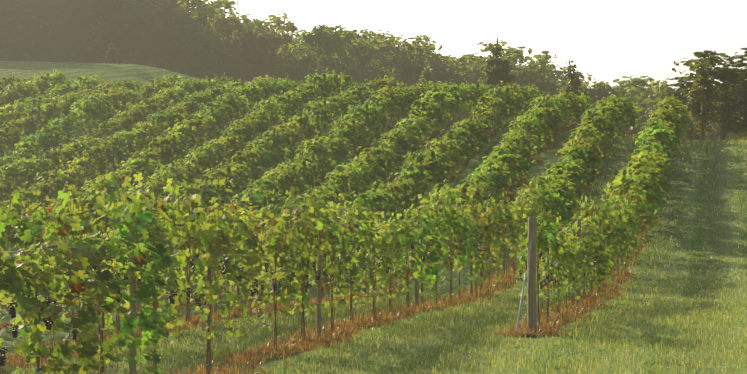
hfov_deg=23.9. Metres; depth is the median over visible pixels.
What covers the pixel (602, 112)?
vine
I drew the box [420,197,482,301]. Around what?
vine
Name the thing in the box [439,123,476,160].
vine
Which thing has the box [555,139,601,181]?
vine
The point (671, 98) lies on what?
vine
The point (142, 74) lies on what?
ground
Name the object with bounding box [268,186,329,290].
vine
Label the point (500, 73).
tree
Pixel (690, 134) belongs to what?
tree
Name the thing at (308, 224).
vine
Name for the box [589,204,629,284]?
vine
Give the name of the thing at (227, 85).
vine
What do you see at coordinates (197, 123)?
vine
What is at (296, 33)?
tree
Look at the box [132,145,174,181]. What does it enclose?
vine
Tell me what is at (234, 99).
vine
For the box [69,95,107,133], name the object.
vine
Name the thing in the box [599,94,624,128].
vine
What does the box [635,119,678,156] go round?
vine
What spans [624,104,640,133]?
vine
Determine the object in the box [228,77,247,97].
vine
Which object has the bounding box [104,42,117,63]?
young tree
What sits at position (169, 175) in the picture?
vine
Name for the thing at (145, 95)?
vine
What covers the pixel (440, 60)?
tree
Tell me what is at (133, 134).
vine
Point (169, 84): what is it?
vine
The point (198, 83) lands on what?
vine
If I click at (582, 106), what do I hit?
vine
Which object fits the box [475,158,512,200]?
vine
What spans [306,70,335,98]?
vine
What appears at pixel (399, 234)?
vine
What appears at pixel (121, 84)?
vine
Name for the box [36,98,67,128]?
vine
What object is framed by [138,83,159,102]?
vine
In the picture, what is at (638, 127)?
tree
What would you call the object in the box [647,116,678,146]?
vine
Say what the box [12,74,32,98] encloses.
vine
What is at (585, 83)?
tree
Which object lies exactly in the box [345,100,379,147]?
vine
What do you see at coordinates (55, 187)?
vine
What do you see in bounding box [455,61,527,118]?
tree
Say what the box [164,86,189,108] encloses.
vine
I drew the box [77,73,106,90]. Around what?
vine
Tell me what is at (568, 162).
vine
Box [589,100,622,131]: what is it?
vine
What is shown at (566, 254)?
vine
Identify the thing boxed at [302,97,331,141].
vine
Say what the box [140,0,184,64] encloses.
tree
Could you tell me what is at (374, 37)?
tree
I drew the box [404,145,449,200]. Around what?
vine
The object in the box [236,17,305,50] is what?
tree
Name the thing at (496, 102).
vine
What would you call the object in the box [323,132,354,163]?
vine
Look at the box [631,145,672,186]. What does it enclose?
vine
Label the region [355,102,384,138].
vine
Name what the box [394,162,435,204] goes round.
vine
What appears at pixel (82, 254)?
vine
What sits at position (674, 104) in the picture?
vine
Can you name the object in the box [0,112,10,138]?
vine
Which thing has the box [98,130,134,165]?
vine
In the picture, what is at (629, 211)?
vine
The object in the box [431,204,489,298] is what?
vine
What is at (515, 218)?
vine
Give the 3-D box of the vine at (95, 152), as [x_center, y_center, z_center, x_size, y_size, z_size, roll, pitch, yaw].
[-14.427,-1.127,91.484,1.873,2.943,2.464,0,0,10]
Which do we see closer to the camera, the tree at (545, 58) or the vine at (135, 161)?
the vine at (135, 161)
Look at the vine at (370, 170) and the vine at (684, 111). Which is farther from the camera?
the vine at (684, 111)
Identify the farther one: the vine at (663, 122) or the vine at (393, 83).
the vine at (393, 83)
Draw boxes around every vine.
[0,78,8,94]
[0,87,24,112]
[0,91,12,113]
[0,100,35,123]
[0,109,21,132]
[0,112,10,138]
[0,124,21,156]
[0,140,14,157]
[0,151,20,180]
[0,159,35,199]
[0,161,6,193]
[0,179,24,202]
[0,186,53,333]
[0,194,33,210]
[0,196,32,295]
[0,208,72,332]
[0,212,129,373]
[0,215,49,373]
[1,74,21,90]
[2,115,36,152]
[2,191,64,296]
[4,78,37,111]
[5,152,31,171]
[11,152,52,187]
[11,182,179,373]
[11,183,50,215]
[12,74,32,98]
[13,136,47,158]
[14,102,42,118]
[16,82,43,103]
[16,112,42,137]
[21,76,51,98]
[21,129,59,159]
[21,154,59,186]
[21,175,63,208]
[23,102,53,135]
[25,95,51,122]
[26,199,103,313]
[32,70,59,96]
[32,173,140,333]
[35,119,71,153]
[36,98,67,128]
[37,162,79,203]
[39,144,71,170]
[43,69,71,95]
[47,84,71,103]
[47,113,78,143]
[48,100,74,119]
[50,144,82,169]
[52,164,95,197]
[53,81,80,99]
[55,193,89,208]
[57,90,81,118]
[60,162,163,333]
[61,89,93,119]
[61,202,124,309]
[65,138,90,163]
[67,152,104,191]
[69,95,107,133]
[73,69,102,93]
[74,90,111,133]
[75,130,103,146]
[76,138,115,191]
[76,160,218,373]
[76,192,98,208]
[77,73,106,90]
[82,173,127,197]
[84,88,102,96]
[85,86,111,105]
[89,135,129,173]
[92,118,127,141]
[93,88,123,129]
[96,81,127,104]
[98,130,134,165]
[99,169,135,196]
[101,81,131,117]
[103,188,142,201]
[108,114,135,133]
[109,77,131,103]
[110,164,150,195]
[111,125,150,165]
[112,81,140,112]
[116,107,146,130]
[120,153,162,187]
[121,195,198,304]
[122,180,198,319]
[123,80,143,91]
[125,90,142,107]
[128,78,145,98]
[128,102,155,129]
[129,175,172,202]
[130,124,157,151]
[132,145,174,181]
[135,93,166,121]
[136,119,165,146]
[137,89,150,103]
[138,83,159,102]
[141,130,180,172]
[142,178,270,373]
[146,74,172,95]
[146,109,178,141]
[150,167,185,200]
[151,92,171,122]
[151,159,192,194]
[153,78,178,95]
[155,104,185,134]
[156,86,185,109]
[156,190,187,205]
[156,243,222,302]
[157,131,187,168]
[158,193,231,320]
[163,72,186,90]
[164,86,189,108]
[167,118,203,161]
[168,101,195,124]
[169,175,218,212]
[173,77,200,101]
[175,248,227,302]
[176,97,203,118]
[176,113,214,151]
[176,204,248,315]
[177,161,201,188]
[178,78,206,104]
[183,147,218,176]
[184,90,213,117]
[189,142,223,172]
[190,106,222,145]
[192,78,218,91]
[192,177,226,210]
[194,87,220,111]
[194,106,228,143]
[195,197,272,308]
[198,76,217,86]
[199,165,236,206]
[203,84,229,105]
[203,95,238,133]
[203,135,235,171]
[204,162,246,199]
[208,84,232,102]
[210,74,226,84]
[212,73,230,86]
[212,195,260,218]
[213,210,261,301]
[213,247,270,291]
[214,131,246,161]
[215,90,246,128]
[217,157,258,202]
[220,79,241,99]
[221,199,254,211]
[224,121,254,154]
[224,142,266,185]
[224,213,304,306]
[224,219,312,349]
[225,92,252,118]
[227,115,259,146]
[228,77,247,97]
[229,81,262,118]
[230,186,274,210]
[238,84,265,117]
[242,115,272,140]
[242,179,284,209]
[243,108,276,134]
[243,134,284,170]
[243,145,279,176]
[244,173,288,209]
[244,197,324,304]
[246,78,275,108]
[251,96,287,129]
[251,258,290,294]
[253,77,278,102]
[254,73,276,82]
[254,127,293,164]
[262,163,301,200]
[262,186,349,338]
[264,160,312,199]
[265,75,288,101]
[267,117,304,160]
[268,91,301,117]
[268,99,291,123]
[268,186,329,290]
[270,78,290,95]
[274,120,308,161]
[278,73,297,93]
[280,156,320,194]
[284,87,309,116]
[285,189,330,207]
[288,110,317,154]
[289,195,308,211]
[289,204,373,330]
[291,81,315,113]
[291,81,323,106]
[294,134,339,185]
[295,150,324,187]
[300,115,321,139]
[302,78,329,110]
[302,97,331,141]
[304,136,348,178]
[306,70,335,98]
[306,178,343,208]
[307,97,336,135]
[310,205,348,299]
[312,193,362,298]
[316,70,340,99]
[316,191,389,321]
[318,94,345,127]
[321,179,350,207]
[323,95,356,120]
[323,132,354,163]
[323,164,362,204]
[324,68,345,95]
[327,122,357,164]
[328,94,356,115]
[328,199,354,275]
[330,116,366,157]
[333,155,371,206]
[333,209,378,296]
[334,69,350,93]
[335,70,354,93]
[335,109,374,153]
[336,211,407,318]
[337,87,363,114]
[339,199,372,247]
[341,85,370,105]
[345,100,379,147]
[346,158,384,195]
[346,220,392,293]
[348,81,375,104]
[349,180,396,223]
[352,139,392,183]
[352,151,387,190]
[352,219,405,286]
[353,213,425,310]
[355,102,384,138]
[360,81,379,100]
[363,97,386,135]
[364,75,390,92]
[365,179,401,222]
[367,88,399,131]
[372,173,410,219]
[376,82,404,127]
[376,208,443,308]
[377,75,399,89]
[378,126,418,169]
[378,143,399,176]
[380,172,419,221]
[382,145,403,170]
[386,88,412,124]
[387,124,412,164]
[389,83,414,121]
[389,187,454,303]
[393,171,419,208]
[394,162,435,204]
[395,119,422,149]
[396,114,432,151]
[398,154,445,208]
[400,83,422,113]
[402,195,469,303]
[403,82,427,112]
[404,89,418,117]
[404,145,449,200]
[408,91,445,139]
[414,77,435,114]
[417,96,445,136]
[418,144,450,191]
[420,85,456,130]
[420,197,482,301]
[421,191,452,236]
[422,195,448,248]
[424,132,460,183]
[428,81,441,91]
[428,179,478,221]
[428,183,469,233]
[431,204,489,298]
[432,95,457,128]
[434,134,471,176]
[438,79,466,123]
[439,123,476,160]
[442,89,459,125]
[444,145,460,178]
[445,208,502,295]
[448,183,511,291]
[450,115,488,158]
[453,83,474,119]
[453,92,466,119]
[454,177,498,206]
[456,180,489,208]
[458,81,485,114]
[458,83,476,118]
[458,130,480,164]
[459,120,483,152]
[461,185,481,202]
[463,84,478,112]
[464,165,498,207]
[468,114,493,144]
[469,100,505,133]
[471,200,504,285]
[472,166,507,206]
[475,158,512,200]
[476,88,510,134]
[477,80,494,117]
[479,147,527,192]
[481,84,511,127]
[481,188,516,281]
[482,94,506,130]
[488,155,511,189]
[490,85,515,120]
[491,137,529,188]
[491,205,524,276]
[494,197,536,271]
[499,128,530,179]
[500,125,537,166]
[501,83,526,120]
[501,201,539,262]
[503,89,524,121]
[506,83,524,124]
[507,113,546,150]
[510,111,541,158]
[512,203,565,326]
[514,177,560,231]
[515,84,531,112]
[515,186,544,229]
[517,83,539,115]
[520,104,550,144]
[520,179,572,231]
[520,186,546,232]
[521,82,545,114]
[522,87,537,114]
[522,180,573,228]
[524,106,554,144]
[524,212,575,317]
[527,101,557,142]
[528,92,562,128]
[533,165,573,216]
[536,227,584,315]
[539,107,561,132]
[542,155,588,199]
[545,92,565,129]
[545,173,576,219]
[546,167,581,214]
[548,240,583,309]
[550,153,588,198]
[552,216,618,298]
[552,219,606,303]
[553,88,582,125]
[553,95,570,125]
[554,96,569,122]
[554,227,592,308]
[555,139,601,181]
[558,155,590,190]
[559,95,574,127]
[559,140,596,184]
[560,133,602,174]
[567,90,592,124]
[568,121,605,164]
[569,94,584,126]
[569,100,589,124]
[572,191,615,298]
[576,108,607,148]
[580,189,619,292]
[581,105,610,151]
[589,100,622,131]
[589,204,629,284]
[591,99,620,139]
[593,97,623,133]
[593,209,636,279]
[595,99,622,134]
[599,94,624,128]
[601,108,614,146]
[601,199,635,271]
[604,166,662,228]
[605,192,639,266]
[606,182,649,239]
[606,189,648,248]
[607,94,632,127]
[607,160,662,221]
[613,193,640,259]
[619,94,635,125]
[621,158,665,217]
[623,110,640,133]
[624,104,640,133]
[624,157,664,207]
[626,157,669,204]
[627,146,666,174]
[630,140,673,172]
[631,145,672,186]
[631,147,672,173]
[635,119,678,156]
[635,122,678,159]
[637,137,672,174]
[644,104,682,142]
[646,111,675,140]
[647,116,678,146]
[652,95,686,127]
[655,95,683,130]
[656,102,681,138]
[659,96,688,132]
[676,103,688,137]
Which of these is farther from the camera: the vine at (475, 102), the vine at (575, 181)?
the vine at (475, 102)
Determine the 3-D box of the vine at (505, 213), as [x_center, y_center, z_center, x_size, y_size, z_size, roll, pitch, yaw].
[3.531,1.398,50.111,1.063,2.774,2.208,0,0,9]
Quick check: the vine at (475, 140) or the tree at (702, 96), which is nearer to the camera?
the vine at (475, 140)
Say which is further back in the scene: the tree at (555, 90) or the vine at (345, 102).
the tree at (555, 90)
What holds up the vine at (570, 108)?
on the ground at (142, 74)
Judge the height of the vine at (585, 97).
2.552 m
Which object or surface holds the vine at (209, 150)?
on the ground at (142, 74)
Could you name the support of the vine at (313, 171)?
on the ground at (142, 74)
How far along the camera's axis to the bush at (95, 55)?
209.38 m
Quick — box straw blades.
[0,206,662,373]
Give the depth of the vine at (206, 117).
98.82 m
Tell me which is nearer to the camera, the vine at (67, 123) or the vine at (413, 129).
the vine at (413, 129)
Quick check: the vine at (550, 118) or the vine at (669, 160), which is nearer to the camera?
the vine at (669, 160)
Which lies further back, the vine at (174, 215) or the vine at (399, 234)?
the vine at (399, 234)
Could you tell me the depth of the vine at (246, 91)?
107.76 m
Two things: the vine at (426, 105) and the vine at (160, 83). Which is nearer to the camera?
the vine at (426, 105)
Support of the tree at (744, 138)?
on the ground at (142, 74)
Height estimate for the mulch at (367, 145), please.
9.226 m
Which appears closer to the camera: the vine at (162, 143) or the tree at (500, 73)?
the vine at (162, 143)
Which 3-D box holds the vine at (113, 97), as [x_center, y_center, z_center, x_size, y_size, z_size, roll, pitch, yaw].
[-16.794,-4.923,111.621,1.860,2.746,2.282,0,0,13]
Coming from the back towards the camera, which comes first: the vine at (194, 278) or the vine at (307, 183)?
the vine at (307, 183)
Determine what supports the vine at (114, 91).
on the ground at (142, 74)
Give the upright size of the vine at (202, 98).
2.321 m
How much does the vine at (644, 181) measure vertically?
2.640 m
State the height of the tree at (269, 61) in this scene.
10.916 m
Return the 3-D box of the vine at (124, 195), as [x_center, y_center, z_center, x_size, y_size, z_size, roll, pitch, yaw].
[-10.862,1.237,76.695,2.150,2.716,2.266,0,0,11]
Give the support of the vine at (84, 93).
on the ground at (142, 74)
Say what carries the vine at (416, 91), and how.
on the ground at (142, 74)
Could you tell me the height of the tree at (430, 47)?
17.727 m
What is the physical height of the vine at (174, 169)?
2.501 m
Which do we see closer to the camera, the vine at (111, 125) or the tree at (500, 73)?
the vine at (111, 125)
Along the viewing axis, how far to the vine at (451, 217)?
39.60 m
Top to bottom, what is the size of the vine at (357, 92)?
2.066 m
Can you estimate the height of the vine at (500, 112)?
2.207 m
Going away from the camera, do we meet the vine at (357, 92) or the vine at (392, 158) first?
the vine at (392, 158)
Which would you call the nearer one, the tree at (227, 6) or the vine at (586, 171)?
the vine at (586, 171)
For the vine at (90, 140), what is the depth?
99.26 m
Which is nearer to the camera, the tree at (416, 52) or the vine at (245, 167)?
the vine at (245, 167)
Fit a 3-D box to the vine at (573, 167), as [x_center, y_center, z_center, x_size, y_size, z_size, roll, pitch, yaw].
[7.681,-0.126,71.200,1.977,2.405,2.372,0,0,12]
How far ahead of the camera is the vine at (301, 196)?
69.46 m
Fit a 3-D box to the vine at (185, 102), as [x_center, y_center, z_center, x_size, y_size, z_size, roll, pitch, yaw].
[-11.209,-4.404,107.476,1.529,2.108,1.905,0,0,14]
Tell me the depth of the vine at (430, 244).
35.53 m
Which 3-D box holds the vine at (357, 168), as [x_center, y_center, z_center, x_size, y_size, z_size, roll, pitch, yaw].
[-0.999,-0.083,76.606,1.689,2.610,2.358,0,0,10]
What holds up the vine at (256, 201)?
on the ground at (142, 74)
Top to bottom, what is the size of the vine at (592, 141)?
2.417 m
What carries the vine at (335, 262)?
on the ground at (142, 74)
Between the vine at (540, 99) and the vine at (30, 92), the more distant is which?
the vine at (30, 92)
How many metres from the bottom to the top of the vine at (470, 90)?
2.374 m
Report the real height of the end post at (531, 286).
1.982 m
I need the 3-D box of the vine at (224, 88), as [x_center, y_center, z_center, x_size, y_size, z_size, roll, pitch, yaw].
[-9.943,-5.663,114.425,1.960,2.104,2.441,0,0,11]
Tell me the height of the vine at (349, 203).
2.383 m
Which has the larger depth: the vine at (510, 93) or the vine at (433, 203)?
the vine at (510, 93)
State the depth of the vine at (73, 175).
87.61 m
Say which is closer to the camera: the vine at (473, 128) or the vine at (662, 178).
the vine at (662, 178)
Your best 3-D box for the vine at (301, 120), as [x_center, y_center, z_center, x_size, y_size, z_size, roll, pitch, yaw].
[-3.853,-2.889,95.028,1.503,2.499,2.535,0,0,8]
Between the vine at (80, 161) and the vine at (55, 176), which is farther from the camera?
the vine at (80, 161)
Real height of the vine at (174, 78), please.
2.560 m
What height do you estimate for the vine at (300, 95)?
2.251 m
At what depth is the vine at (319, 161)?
82.62 m
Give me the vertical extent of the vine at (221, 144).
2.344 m
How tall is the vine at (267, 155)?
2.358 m
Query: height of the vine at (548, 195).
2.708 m
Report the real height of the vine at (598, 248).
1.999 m
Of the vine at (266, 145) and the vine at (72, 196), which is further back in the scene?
the vine at (266, 145)
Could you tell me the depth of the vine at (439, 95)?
99.16 m
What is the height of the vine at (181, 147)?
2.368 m
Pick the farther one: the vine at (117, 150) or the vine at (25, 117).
the vine at (25, 117)
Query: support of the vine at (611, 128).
on the ground at (142, 74)
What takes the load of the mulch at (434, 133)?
on the ground at (142, 74)
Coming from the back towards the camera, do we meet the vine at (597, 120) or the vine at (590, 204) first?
the vine at (597, 120)
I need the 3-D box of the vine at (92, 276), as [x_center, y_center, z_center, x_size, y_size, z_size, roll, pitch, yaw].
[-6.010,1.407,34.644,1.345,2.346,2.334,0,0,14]
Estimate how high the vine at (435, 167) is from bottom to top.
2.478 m
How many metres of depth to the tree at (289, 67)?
219.72 m
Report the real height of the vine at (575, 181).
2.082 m
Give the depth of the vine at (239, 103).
106.02 m
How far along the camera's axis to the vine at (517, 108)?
105.21 m
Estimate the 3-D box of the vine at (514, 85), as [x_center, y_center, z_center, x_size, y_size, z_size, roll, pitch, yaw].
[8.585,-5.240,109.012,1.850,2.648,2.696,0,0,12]
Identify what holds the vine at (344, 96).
on the ground at (142, 74)
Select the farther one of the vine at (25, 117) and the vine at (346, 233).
the vine at (25, 117)
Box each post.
[129,258,136,373]
[137,275,140,331]
[317,230,322,335]
[414,218,418,307]
[474,224,477,293]
[514,227,517,268]
[527,217,536,329]
[575,219,580,305]
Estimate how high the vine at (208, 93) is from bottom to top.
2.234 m
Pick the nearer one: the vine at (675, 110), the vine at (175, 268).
the vine at (175, 268)
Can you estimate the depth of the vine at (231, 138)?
92.33 m
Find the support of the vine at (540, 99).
on the ground at (142, 74)
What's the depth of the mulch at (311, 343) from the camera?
28.59 m
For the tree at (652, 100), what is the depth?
289.66 m
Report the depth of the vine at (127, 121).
104.90 m
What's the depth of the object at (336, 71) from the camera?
225.92 m
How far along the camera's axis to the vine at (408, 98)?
104.44 m
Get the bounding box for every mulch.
[0,109,162,195]
[0,123,510,329]
[0,126,576,373]
[1,114,434,305]
[1,119,463,308]
[26,111,391,304]
[212,133,629,373]
[495,142,679,336]
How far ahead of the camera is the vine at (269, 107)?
101.32 m
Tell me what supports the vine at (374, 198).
on the ground at (142, 74)
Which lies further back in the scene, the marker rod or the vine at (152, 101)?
the vine at (152, 101)
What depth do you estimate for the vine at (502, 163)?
75.69 m
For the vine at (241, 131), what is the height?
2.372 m
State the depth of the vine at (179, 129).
95.17 m
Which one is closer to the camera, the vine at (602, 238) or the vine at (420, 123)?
the vine at (602, 238)
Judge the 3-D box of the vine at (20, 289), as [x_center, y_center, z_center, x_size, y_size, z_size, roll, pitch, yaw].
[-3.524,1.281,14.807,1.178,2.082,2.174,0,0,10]
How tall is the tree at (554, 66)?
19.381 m
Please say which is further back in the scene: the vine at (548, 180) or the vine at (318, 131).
the vine at (318, 131)
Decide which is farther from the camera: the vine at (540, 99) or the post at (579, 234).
the vine at (540, 99)
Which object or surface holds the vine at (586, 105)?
on the ground at (142, 74)
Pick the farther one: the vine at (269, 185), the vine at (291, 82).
the vine at (291, 82)
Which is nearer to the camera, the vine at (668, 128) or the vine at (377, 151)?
the vine at (377, 151)
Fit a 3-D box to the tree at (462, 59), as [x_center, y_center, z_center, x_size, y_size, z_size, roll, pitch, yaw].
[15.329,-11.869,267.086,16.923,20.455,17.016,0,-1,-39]
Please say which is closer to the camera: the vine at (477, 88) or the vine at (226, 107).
the vine at (226, 107)
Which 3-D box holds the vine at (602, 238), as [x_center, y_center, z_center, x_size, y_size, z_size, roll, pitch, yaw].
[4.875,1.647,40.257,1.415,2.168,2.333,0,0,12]
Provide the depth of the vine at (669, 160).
77.58 m
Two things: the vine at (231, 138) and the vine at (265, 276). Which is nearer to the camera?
the vine at (265, 276)
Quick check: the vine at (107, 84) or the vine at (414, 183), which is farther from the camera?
the vine at (107, 84)
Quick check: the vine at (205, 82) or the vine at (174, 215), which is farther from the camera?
the vine at (205, 82)
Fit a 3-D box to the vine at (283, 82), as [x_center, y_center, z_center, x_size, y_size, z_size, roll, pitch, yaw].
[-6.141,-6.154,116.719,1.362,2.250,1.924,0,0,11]
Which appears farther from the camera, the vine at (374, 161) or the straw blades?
the vine at (374, 161)
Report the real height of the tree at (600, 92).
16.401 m
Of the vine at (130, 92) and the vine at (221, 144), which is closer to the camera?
the vine at (221, 144)
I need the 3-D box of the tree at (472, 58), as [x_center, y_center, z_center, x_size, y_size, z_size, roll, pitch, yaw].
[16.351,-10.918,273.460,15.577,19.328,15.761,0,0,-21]
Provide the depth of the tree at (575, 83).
178.20 m
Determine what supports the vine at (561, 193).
on the ground at (142, 74)
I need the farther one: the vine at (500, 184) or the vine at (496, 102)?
the vine at (496, 102)
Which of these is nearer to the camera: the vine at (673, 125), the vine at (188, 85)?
the vine at (673, 125)
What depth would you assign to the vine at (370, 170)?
78.24 m
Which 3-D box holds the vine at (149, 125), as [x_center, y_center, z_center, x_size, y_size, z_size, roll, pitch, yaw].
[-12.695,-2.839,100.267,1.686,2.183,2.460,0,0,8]
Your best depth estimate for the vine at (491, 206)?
46.67 m
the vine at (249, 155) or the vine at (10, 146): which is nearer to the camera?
the vine at (249, 155)
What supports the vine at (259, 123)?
on the ground at (142, 74)
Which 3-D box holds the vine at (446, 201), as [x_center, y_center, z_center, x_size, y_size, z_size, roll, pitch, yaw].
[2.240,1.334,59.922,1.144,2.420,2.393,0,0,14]
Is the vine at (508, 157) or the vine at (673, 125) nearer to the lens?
the vine at (508, 157)
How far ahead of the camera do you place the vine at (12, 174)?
89.09 m
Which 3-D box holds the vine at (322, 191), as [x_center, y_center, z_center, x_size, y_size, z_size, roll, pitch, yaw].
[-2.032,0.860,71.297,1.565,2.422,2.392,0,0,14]
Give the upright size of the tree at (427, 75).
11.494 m
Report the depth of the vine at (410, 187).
69.98 m
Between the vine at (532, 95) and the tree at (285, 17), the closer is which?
the vine at (532, 95)
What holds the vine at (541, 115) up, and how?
on the ground at (142, 74)
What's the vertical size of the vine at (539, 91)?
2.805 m
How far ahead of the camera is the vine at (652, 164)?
68.12 m
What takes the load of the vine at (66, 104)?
on the ground at (142, 74)
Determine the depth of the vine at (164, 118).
101.89 m
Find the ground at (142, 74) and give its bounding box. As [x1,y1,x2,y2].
[0,61,746,373]
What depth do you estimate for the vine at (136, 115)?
106.47 m
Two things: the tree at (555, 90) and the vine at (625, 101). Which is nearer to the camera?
the vine at (625, 101)
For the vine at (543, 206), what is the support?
on the ground at (142, 74)
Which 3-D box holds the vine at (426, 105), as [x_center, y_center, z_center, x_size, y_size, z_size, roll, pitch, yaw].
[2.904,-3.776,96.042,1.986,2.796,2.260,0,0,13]
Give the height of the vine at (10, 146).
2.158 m
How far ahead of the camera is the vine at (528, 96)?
111.85 m
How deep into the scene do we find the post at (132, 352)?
19.09 m
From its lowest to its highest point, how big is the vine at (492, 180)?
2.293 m
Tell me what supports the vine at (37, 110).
on the ground at (142, 74)
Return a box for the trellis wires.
[0,185,575,329]
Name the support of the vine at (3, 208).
on the ground at (142, 74)
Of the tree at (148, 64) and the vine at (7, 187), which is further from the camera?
the tree at (148, 64)
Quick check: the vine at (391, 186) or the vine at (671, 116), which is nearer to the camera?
the vine at (391, 186)
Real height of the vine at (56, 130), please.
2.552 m
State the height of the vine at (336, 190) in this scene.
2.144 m
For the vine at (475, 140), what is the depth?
87.95 m
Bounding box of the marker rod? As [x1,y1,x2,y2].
[516,272,526,330]
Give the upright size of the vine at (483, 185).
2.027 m
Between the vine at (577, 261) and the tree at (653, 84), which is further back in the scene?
the tree at (653, 84)
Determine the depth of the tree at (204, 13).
221.11 m
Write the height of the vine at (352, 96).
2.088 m
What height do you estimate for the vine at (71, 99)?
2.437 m
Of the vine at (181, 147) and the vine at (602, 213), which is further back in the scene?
the vine at (181, 147)
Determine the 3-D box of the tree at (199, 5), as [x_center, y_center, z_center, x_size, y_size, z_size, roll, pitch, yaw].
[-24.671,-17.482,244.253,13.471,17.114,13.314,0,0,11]
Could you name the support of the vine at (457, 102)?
on the ground at (142, 74)
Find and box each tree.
[67,0,163,64]
[67,6,140,63]
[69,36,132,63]
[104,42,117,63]
[131,61,152,66]
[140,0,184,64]
[148,0,229,77]
[184,0,222,35]
[191,0,259,76]
[191,46,223,79]
[203,0,263,66]
[228,20,271,98]
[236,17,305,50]
[237,24,266,82]
[242,27,298,80]
[251,41,312,104]
[260,13,291,26]
[273,43,326,82]
[290,30,332,106]
[292,24,360,80]
[312,25,362,79]
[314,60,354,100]
[330,28,405,82]
[334,36,400,94]
[350,58,398,102]
[356,31,390,51]
[356,34,403,44]
[379,37,460,85]
[380,35,452,82]
[409,55,467,84]
[419,60,433,110]
[444,73,480,113]
[446,41,521,84]
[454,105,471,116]
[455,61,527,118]
[458,56,488,83]
[462,54,502,62]
[478,38,519,116]
[501,50,560,83]
[502,45,564,78]
[509,60,557,96]
[530,66,594,126]
[545,64,568,84]
[557,60,592,126]
[566,72,613,92]
[577,81,640,134]
[613,75,654,111]
[619,80,683,93]
[621,115,646,135]
[625,93,650,116]
[630,104,711,140]
[640,84,676,110]
[640,87,689,139]
[657,48,746,140]
[685,59,723,140]
[693,120,727,140]
[709,123,746,140]
[716,68,746,140]
[730,112,746,140]
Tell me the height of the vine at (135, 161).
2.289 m
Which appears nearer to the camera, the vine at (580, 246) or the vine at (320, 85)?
the vine at (580, 246)
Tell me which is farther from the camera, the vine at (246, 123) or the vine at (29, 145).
the vine at (29, 145)
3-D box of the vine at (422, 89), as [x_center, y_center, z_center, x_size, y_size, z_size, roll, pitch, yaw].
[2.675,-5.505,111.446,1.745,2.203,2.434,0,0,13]
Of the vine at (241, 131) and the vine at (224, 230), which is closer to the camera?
the vine at (224, 230)
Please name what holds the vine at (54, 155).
on the ground at (142, 74)
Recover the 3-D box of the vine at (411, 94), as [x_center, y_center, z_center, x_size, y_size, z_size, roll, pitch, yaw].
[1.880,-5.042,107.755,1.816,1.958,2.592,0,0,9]
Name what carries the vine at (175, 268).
on the ground at (142, 74)
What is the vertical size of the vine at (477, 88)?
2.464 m
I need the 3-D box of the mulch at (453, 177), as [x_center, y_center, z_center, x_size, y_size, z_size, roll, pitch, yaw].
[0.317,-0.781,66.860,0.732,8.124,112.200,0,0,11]
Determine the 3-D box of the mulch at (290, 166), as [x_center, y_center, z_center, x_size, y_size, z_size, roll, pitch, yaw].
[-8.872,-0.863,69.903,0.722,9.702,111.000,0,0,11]
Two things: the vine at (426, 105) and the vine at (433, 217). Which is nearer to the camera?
the vine at (433, 217)
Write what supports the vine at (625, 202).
on the ground at (142, 74)
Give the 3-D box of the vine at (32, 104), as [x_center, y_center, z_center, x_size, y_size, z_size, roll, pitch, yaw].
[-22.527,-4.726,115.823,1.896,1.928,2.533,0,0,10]
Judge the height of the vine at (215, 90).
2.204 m
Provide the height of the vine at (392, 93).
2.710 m
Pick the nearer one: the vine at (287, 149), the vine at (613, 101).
the vine at (287, 149)
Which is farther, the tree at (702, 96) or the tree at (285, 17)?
the tree at (285, 17)
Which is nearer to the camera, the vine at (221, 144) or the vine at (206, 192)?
the vine at (206, 192)
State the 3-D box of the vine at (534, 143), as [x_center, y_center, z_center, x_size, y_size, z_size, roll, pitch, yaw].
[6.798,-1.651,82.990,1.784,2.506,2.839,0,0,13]
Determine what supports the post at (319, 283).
on the ground at (142, 74)
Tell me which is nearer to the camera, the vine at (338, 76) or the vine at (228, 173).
the vine at (228, 173)
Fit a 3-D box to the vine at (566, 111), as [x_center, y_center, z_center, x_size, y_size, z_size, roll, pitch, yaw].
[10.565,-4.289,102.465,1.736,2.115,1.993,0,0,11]
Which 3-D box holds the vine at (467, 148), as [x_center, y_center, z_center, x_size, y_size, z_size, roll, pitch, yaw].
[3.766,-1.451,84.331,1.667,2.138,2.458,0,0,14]
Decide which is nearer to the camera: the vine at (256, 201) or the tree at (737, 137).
the vine at (256, 201)
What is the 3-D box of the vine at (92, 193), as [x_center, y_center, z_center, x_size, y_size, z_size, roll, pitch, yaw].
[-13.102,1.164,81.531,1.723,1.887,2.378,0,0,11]
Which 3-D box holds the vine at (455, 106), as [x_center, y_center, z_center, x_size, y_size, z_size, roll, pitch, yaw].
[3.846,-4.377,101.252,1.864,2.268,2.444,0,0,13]
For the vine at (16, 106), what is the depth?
113.30 m
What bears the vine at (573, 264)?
on the ground at (142, 74)
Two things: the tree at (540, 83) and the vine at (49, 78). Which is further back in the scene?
the tree at (540, 83)
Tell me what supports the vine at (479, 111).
on the ground at (142, 74)
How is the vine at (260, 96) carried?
on the ground at (142, 74)
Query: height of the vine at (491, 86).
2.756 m
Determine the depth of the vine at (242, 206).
70.61 m
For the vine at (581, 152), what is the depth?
76.20 m
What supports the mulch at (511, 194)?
on the ground at (142, 74)
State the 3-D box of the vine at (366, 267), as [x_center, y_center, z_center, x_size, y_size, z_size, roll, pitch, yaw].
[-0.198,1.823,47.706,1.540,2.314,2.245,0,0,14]
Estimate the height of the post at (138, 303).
1.931 m
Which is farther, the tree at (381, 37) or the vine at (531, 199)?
the tree at (381, 37)
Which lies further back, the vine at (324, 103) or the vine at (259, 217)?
the vine at (324, 103)
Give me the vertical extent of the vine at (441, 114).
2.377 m
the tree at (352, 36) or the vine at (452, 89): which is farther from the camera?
the tree at (352, 36)
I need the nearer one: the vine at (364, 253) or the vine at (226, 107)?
the vine at (364, 253)
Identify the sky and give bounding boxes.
[189,0,746,92]
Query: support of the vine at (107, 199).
on the ground at (142, 74)

